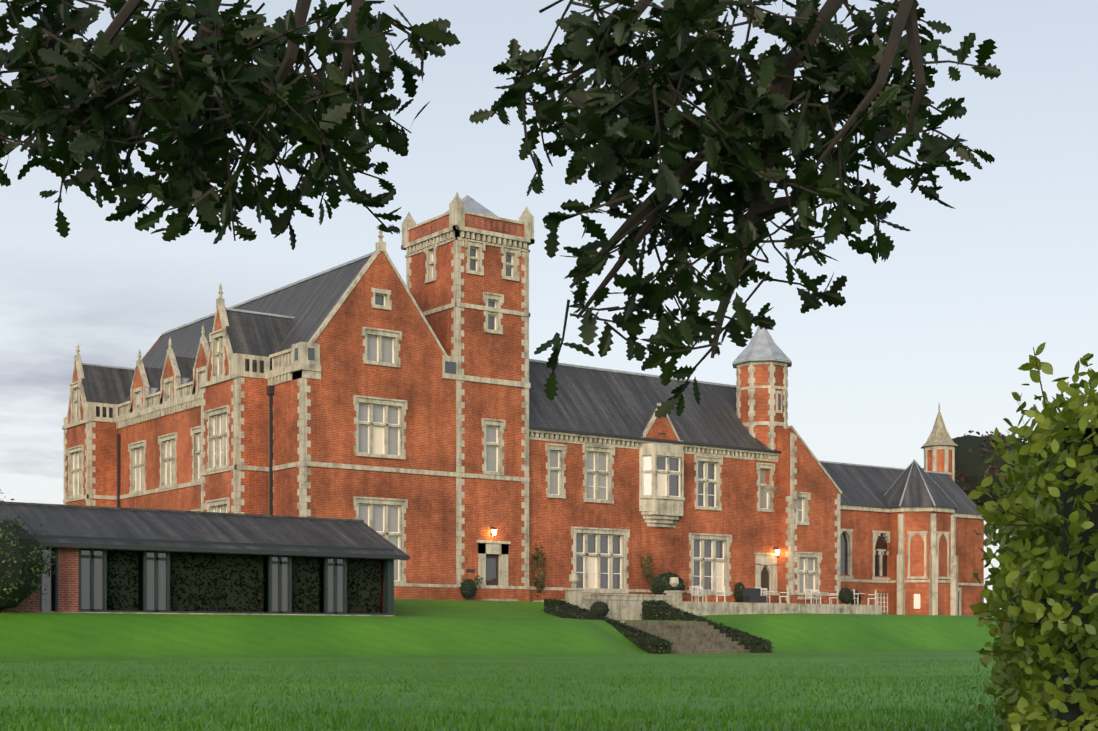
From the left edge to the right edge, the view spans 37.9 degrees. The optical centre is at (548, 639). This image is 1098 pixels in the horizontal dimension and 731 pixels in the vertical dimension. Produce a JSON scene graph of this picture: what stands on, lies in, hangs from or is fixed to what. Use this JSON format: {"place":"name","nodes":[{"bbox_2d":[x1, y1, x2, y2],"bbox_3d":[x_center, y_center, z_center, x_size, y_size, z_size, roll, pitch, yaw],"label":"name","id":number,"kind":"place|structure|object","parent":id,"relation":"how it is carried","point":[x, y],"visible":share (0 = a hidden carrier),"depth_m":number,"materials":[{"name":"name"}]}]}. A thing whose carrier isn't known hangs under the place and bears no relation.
{"place":"outdoors","nodes":[
{"label":"outdoors","id":0,"kind":"place"},
{"bbox_2d":[0,599,1011,730],"bbox_3d":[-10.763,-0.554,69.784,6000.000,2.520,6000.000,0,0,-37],"label":"lawn","id":1,"kind":"structure","parent":0,"point":[428,632],"depth_m":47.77,"materials":[{"name":"green plant"}]},
{"bbox_2d":[0,501,409,615],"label":"outbuilding","id":2,"kind":"structure","parent":1,"relation":"on","point":[121,560],"depth_m":56.08,"materials":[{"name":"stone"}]},
{"bbox_2d":[0,490,862,653],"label":"shrubs","id":3,"kind":"object","parent":1,"relation":"on","point":[22,565],"visible":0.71,"depth_m":69.02,"materials":[{"name":"green plant"}]},
{"bbox_2d":[0,0,1000,418],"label":"oak tree","id":4,"kind":"object","parent":1,"relation":"on","point":[206,94],"visible":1,"depth_m":5.11,"materials":[{"name":"green plant"}]},
{"bbox_2d":[62,192,984,615],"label":"manor house","id":5,"kind":"structure","parent":1,"relation":"on","point":[432,430],"depth_m":78.65,"materials":[{"name":"brick"}]},
{"bbox_2d":[533,574,881,653],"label":"terrace","id":6,"kind":"structure","parent":1,"relation":"on","point":[686,637],"depth_m":76.15,"materials":[{"name":"stone"}]},
{"bbox_2d":[691,586,876,604],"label":"patio furniture","id":7,"kind":"object","parent":6,"relation":"on","point":[752,595],"visible":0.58,"depth_m":82.66,"materials":[{"name":"grey"}]},
{"bbox_2d":[922,430,1026,513],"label":"trees","id":8,"kind":"object","parent":1,"relation":"on","point":[972,452],"visible":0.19,"depth_m":113.53,"materials":[{"name":"leaves"},{"name":"bark"}]},
{"bbox_2d":[967,342,1097,730],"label":"beech hedge","id":9,"kind":"object","parent":1,"relation":"on","point":[1043,593],"visible":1,"depth_m":6.32,"materials":[{"name":"green plant"}]},
{"bbox_2d":[0,0,1097,616],"label":"sky","id":10,"kind":"structure","parent":0,"point":[963,298],"materials":[{"name":"white"}]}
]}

